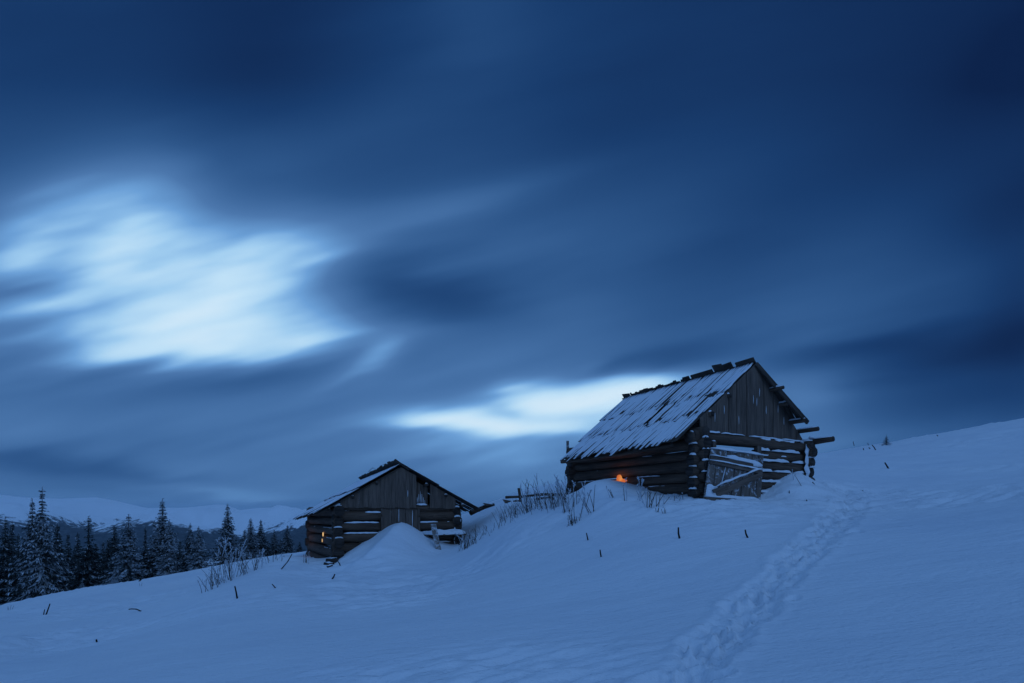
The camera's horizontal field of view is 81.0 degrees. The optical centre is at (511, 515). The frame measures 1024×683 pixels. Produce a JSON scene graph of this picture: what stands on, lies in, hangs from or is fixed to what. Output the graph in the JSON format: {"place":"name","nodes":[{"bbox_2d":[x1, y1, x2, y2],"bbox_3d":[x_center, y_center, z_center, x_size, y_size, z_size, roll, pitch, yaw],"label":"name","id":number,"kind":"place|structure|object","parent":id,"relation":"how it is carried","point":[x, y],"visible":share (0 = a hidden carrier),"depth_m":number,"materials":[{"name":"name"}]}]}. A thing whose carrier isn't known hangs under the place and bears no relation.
{"place":"outdoors","nodes":[
{"label":"outdoors","id":0,"kind":"place"},
{"bbox_2d":[0,495,329,588],"bbox_3d":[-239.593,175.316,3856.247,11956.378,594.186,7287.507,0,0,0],"label":"mountains","id":1,"kind":"structure","parent":0,"point":[70,516],"depth_m":2832.47,"materials":[{"name":"white snow"}]},
{"bbox_2d":[0,418,1023,682],"bbox_3d":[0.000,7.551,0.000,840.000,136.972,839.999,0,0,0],"label":"snow field","id":2,"kind":"structure","parent":0,"point":[906,566],"depth_m":8.54,"materials":[{"name":"white snow"}]},
{"bbox_2d":[0,557,13,604],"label":"spruce tree","id":3,"kind":"object","parent":2,"relation":"on","point":[2,595],"visible":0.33,"depth_m":46.50,"materials":[{"name":"green plant"}]},
{"bbox_2d":[0,517,21,603],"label":"spruce tree","id":4,"kind":"object","parent":2,"relation":"on","point":[6,556],"visible":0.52,"depth_m":47.89,"materials":[{"name":"green plant"}]},
{"bbox_2d":[1,521,23,598],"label":"spruce tree","id":5,"kind":"object","parent":2,"relation":"on","point":[13,538],"visible":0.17,"depth_m":52.04,"materials":[{"name":"green plant"}]},
{"bbox_2d":[15,533,22,581],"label":"spruce tree","id":6,"kind":"object","parent":2,"relation":"on","point":[18,536],"visible":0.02,"depth_m":59.95,"materials":[{"name":"green plant"}]},
{"bbox_2d":[17,536,32,596],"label":"spruce tree","id":7,"kind":"object","parent":2,"relation":"on","point":[25,568],"visible":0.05,"depth_m":57.95,"materials":[{"name":"green plant"}]},
{"bbox_2d":[0,486,77,604],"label":"spruce tree","id":8,"kind":"object","parent":2,"relation":"on","point":[37,549],"visible":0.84,"depth_m":44.73,"materials":[{"name":"green plant"}]},
{"bbox_2d":[44,523,70,591],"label":"spruce tree","id":9,"kind":"object","parent":2,"relation":"on","point":[57,527],"visible":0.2,"depth_m":49.00,"materials":[{"name":"green plant"}]},
{"bbox_2d":[55,537,67,580],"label":"spruce tree","id":10,"kind":"object","parent":2,"relation":"on","point":[63,556],"visible":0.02,"depth_m":57.99,"materials":[{"name":"green plant"}]},
{"bbox_2d":[64,535,74,577],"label":"spruce tree","id":11,"kind":"object","parent":2,"relation":"on","point":[68,554],"visible":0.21,"depth_m":59.90,"materials":[{"name":"green plant"}]},
{"bbox_2d":[65,532,83,589],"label":"spruce tree","id":12,"kind":"object","parent":2,"relation":"on","point":[75,555],"visible":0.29,"depth_m":55.75,"materials":[{"name":"green plant"}]},
{"bbox_2d":[66,518,110,589],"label":"spruce tree","id":13,"kind":"object","parent":2,"relation":"on","point":[87,570],"visible":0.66,"depth_m":45.74,"materials":[{"name":"green plant"}]},
{"bbox_2d":[93,542,107,580],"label":"spruce tree","id":14,"kind":"object","parent":2,"relation":"on","point":[96,546],"visible":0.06,"depth_m":57.92,"materials":[{"name":"green plant"}]},
{"bbox_2d":[98,541,105,568],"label":"spruce tree","id":15,"kind":"object","parent":2,"relation":"on","point":[103,547],"visible":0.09,"depth_m":61.98,"materials":[{"name":"green plant"}]},
{"bbox_2d":[100,540,111,577],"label":"spruce tree","id":16,"kind":"object","parent":2,"relation":"on","point":[108,542],"visible":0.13,"depth_m":60.88,"materials":[{"name":"green plant"}]},
{"bbox_2d":[96,528,123,583],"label":"spruce tree","id":17,"kind":"object","parent":2,"relation":"on","point":[114,542],"visible":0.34,"depth_m":51.69,"materials":[{"name":"green plant"}]},
{"bbox_2d":[110,575,117,583],"bbox_3d":[-22.576,3.728,34.009,0.902,1.031,1.394,0,0,28],"label":"spruce tree","id":18,"kind":"object","parent":2,"relation":"on","point":[113,581],"visible":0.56,"depth_m":33.98,"materials":[{"name":"green plant"}]},
{"bbox_2d":[94,514,150,585],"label":"spruce tree","id":19,"kind":"object","parent":2,"relation":"on","point":[128,565],"visible":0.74,"depth_m":44.69,"materials":[{"name":"green plant"}]},
{"bbox_2d":[135,527,152,578],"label":"spruce tree","id":20,"kind":"object","parent":2,"relation":"on","point":[144,559],"visible":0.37,"depth_m":49.88,"materials":[{"name":"green plant"}]},
{"bbox_2d":[141,498,180,578],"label":"spruce tree","id":21,"kind":"object","parent":2,"relation":"on","point":[160,545],"visible":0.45,"depth_m":49.67,"materials":[{"name":"green plant"}]},
{"bbox_2d":[155,519,184,576],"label":"spruce tree","id":22,"kind":"object","parent":2,"relation":"on","point":[170,563],"visible":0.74,"depth_m":45.85,"materials":[{"name":"green plant"}]},
{"bbox_2d":[174,540,186,573],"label":"spruce tree","id":23,"kind":"object","parent":2,"relation":"on","point":[180,553],"visible":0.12,"depth_m":59.90,"materials":[{"name":"green plant"}]},
{"bbox_2d":[177,526,203,571],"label":"spruce tree","id":24,"kind":"object","parent":2,"relation":"on","point":[187,545],"visible":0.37,"depth_m":47.77,"materials":[{"name":"green plant"}]},
{"bbox_2d":[185,527,213,570],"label":"spruce tree","id":25,"kind":"object","parent":2,"relation":"on","point":[198,560],"visible":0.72,"depth_m":44.85,"materials":[{"name":"green plant"}]},
{"bbox_2d":[197,573,222,592],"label":"shrub","id":26,"kind":"object","parent":2,"relation":"on","point":[208,582],"visible":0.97,"depth_m":16.52,"materials":[{"name":"brown plant"}]},
{"bbox_2d":[201,560,226,585],"bbox_3d":[-8.454,1.704,17.329,0.795,0.840,0.572,0,0,15],"label":"shrub","id":27,"kind":"object","parent":2,"relation":"on","point":[211,570],"visible":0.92,"depth_m":17.30,"materials":[{"name":"brown plant"}]},
{"bbox_2d":[203,503,248,566],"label":"spruce tree","id":28,"kind":"object","parent":2,"relation":"on","point":[227,529],"visible":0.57,"depth_m":46.75,"materials":[{"name":"green plant"}]},
{"bbox_2d":[214,537,251,582],"bbox_3d":[-8.213,1.299,17.512,1.034,1.382,0.703,0,0,0],"label":"shrub","id":29,"kind":"object","parent":2,"relation":"on","point":[225,560],"visible":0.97,"depth_m":17.53,"materials":[{"name":"brown plant"}]},
{"bbox_2d":[225,551,260,577],"bbox_3d":[-8.103,1.489,18.017,0.835,0.888,0.678,0,0,21],"label":"shrub","id":30,"kind":"object","parent":2,"relation":"on","point":[241,559],"visible":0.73,"depth_m":18.01,"materials":[{"name":"brown plant"}]},
{"bbox_2d":[238,530,247,551],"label":"spruce tree","id":31,"kind":"object","parent":2,"relation":"on","point":[243,542],"visible":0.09,"depth_m":57.93,"materials":[{"name":"green plant"}]},
{"bbox_2d":[236,520,264,559],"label":"spruce tree","id":32,"kind":"object","parent":2,"relation":"on","point":[250,533],"visible":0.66,"depth_m":53.82,"materials":[{"name":"green plant"}]},
{"bbox_2d":[240,549,264,572],"bbox_3d":[-7.931,1.368,18.369,0.724,0.727,0.796,0,0,-27],"label":"shrub","id":33,"kind":"object","parent":2,"relation":"on","point":[257,557],"visible":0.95,"depth_m":18.21,"materials":[{"name":"brown plant"}]},
{"bbox_2d":[253,520,271,556],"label":"spruce tree","id":34,"kind":"object","parent":2,"relation":"on","point":[263,540],"visible":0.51,"depth_m":56.97,"materials":[{"name":"green plant"}]},
{"bbox_2d":[266,530,280,555],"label":"spruce tree","id":35,"kind":"object","parent":2,"relation":"on","point":[275,547],"visible":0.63,"depth_m":60.84,"materials":[{"name":"green plant"}]},
{"bbox_2d":[278,525,295,554],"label":"spruce tree","id":36,"kind":"object","parent":2,"relation":"on","point":[286,547],"visible":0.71,"depth_m":59.88,"materials":[{"name":"green plant"}]},
{"bbox_2d":[295,542,303,552],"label":"spruce tree","id":37,"kind":"object","parent":2,"relation":"on","point":[299,548],"visible":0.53,"depth_m":61.94,"materials":[{"name":"green plant"}]},
{"bbox_2d":[326,557,337,562],"bbox_3d":[-5.747,1.431,19.143,0.367,0.200,0.178,0,0,16],"label":"timber","id":38,"kind":"object","parent":2,"relation":"on","point":[333,559],"visible":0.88,"depth_m":19.08,"materials":[{"name":"brown wood"}]},
{"bbox_2d":[293,459,480,559],"bbox_3d":[-4.955,-0.075,22.814,5.958,3.685,5.734,0,0,-28],"label":"log hut","id":39,"kind":"object","parent":2,"relation":"on","point":[374,502],"visible":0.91,"depth_m":20.50,"materials":[{"name":"brown wood"}]},
{"bbox_2d":[380,508,419,530],"bbox_3d":[-3.806,0.565,20.467,1.370,1.650,0.100,0,0,-28],"label":"door","id":40,"kind":"structure","parent":39,"relation":"in","point":[411,517],"depth_m":20.46,"materials":[{"name":"brown wood"}]},
{"bbox_2d":[469,502,494,514],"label":"beam","id":41,"kind":"structure","parent":39,"relation":"attached to","point":[482,507],"depth_m":22.27,"materials":[{"name":"brown wood"}]},
{"bbox_2d":[430,524,440,549],"bbox_3d":[-2.528,0.767,20.000,0.189,0.967,0.654,0,0,-28],"label":"board","id":42,"kind":"object","parent":2,"relation":"on","point":[435,536],"visible":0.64,"depth_m":20.00,"materials":[{"name":"brown wood"}]},
{"bbox_2d":[422,529,465,536],"bbox_3d":[-2.414,0.867,21.005,1.521,0.810,0.632,0,0,-24],"label":"bench","id":43,"kind":"object","parent":2,"relation":"on","point":[445,532],"visible":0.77,"depth_m":20.80,"materials":[{"name":"white wood"}]},
{"bbox_2d":[458,532,477,550],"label":"weed","id":44,"kind":"object","parent":2,"relation":"on","point":[465,542],"visible":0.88,"depth_m":18.04,"materials":[{"name":"brown plant"}]},
{"bbox_2d":[467,481,568,542],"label":"dry grass","id":45,"kind":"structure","parent":2,"relation":"on","point":[524,507],"depth_m":16.96,"materials":[{"name":"brown plant"}]},
{"bbox_2d":[520,479,535,512],"bbox_3d":[0.484,-0.515,16.701,0.522,1.013,0.541,0,0,-11],"label":"weed","id":46,"kind":"object","parent":2,"relation":"on","point":[525,498],"visible":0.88,"depth_m":16.64,"materials":[{"name":"brown plant"}]},
{"bbox_2d":[505,488,562,501],"bbox_3d":[0.822,-0.700,20.125,2.283,0.476,0.317,0,0,19],"label":"broken fence","id":47,"kind":"object","parent":2,"relation":"on","point":[519,495],"visible":0.58,"depth_m":20.36,"materials":[{"name":"brown wood"}]},
{"bbox_2d":[530,475,553,508],"bbox_3d":[0.823,-0.613,16.097,0.641,1.042,0.293,0,0,-18],"label":"weed","id":48,"kind":"object","parent":2,"relation":"on","point":[539,498],"visible":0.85,"depth_m":16.09,"materials":[{"name":"brown plant"}]},
{"bbox_2d":[543,488,558,507],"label":"weed","id":49,"kind":"object","parent":2,"relation":"on","point":[552,499],"visible":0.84,"depth_m":15.49,"materials":[{"name":"brown plant"}]},
{"bbox_2d":[554,474,585,511],"bbox_3d":[1.361,-0.524,15.008,0.822,0.998,0.698,0,0,-18],"label":"weed","id":50,"kind":"object","parent":2,"relation":"on","point":[558,487],"visible":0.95,"depth_m":14.85,"materials":[{"name":"brown plant"}]},
{"bbox_2d":[567,515,578,525],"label":"shrub","id":51,"kind":"object","parent":2,"relation":"on","point":[570,521],"visible":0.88,"depth_m":13.68,"materials":[{"name":"brown plant"}]},
{"bbox_2d":[566,495,585,522],"bbox_3d":[1.479,-0.110,13.790,0.494,0.744,0.243,0,0,14],"label":"shrub","id":52,"kind":"object","parent":2,"relation":"on","point":[568,510],"visible":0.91,"depth_m":13.83,"materials":[{"name":"brown plant"}]},
{"bbox_2d":[582,486,591,505],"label":"weed","id":53,"kind":"object","parent":2,"relation":"on","point":[587,494],"visible":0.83,"depth_m":14.39,"materials":[{"name":"brown plant"}]},
{"bbox_2d":[623,477,626,500],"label":"weed","id":54,"kind":"object","parent":2,"relation":"on","point":[625,490],"visible":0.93,"depth_m":13.82,"materials":[{"name":"brown plant"}]},
{"bbox_2d":[636,476,646,500],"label":"weed","id":55,"kind":"object","parent":2,"relation":"on","point":[642,481],"visible":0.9,"depth_m":13.77,"materials":[{"name":"brown plant"}]},
{"bbox_2d":[640,487,658,506],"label":"weed","id":56,"kind":"object","parent":2,"relation":"on","point":[645,492],"visible":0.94,"depth_m":13.07,"materials":[{"name":"brown plant"}]},
{"bbox_2d":[647,489,666,506],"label":"weed","id":57,"kind":"object","parent":2,"relation":"on","point":[649,496],"visible":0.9,"depth_m":13.01,"materials":[{"name":"brown plant"}]},
{"bbox_2d":[656,495,670,507],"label":"weed","id":58,"kind":"object","parent":2,"relation":"on","point":[663,502],"visible":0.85,"depth_m":12.94,"materials":[{"name":"brown plant"}]},
{"bbox_2d":[668,493,684,500],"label":"weed","id":59,"kind":"object","parent":2,"relation":"on","point":[676,497],"visible":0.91,"depth_m":13.75,"materials":[{"name":"brown plant"}]},
{"bbox_2d":[560,357,834,500],"bbox_3d":[4.723,-1.984,16.726,5.321,4.064,5.850,0,0,-31],"label":"log hut","id":60,"kind":"object","parent":2,"relation":"on","point":[696,418],"visible":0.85,"depth_m":15.12,"materials":[{"name":"brown wood"}]},
{"bbox_2d":[703,447,763,500],"bbox_3d":[5.246,-0.938,14.130,2.398,1.327,0.326,0,0,-31],"label":"door","id":61,"kind":"structure","parent":60,"relation":"in","point":[742,474],"depth_m":14.08,"materials":[{"name":"brown wood"}]},
{"bbox_2d":[881,436,891,444],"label":"spruce tree","id":62,"kind":"object","parent":2,"relation":"on","point":[886,441],"visible":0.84,"depth_m":40.78,"materials":[{"name":"green plant"}]},
{"bbox_2d":[0,0,1023,514],"label":"sky","id":63,"kind":"structure","parent":0,"point":[254,253],"materials":[{"name":"blue"}]}
]}

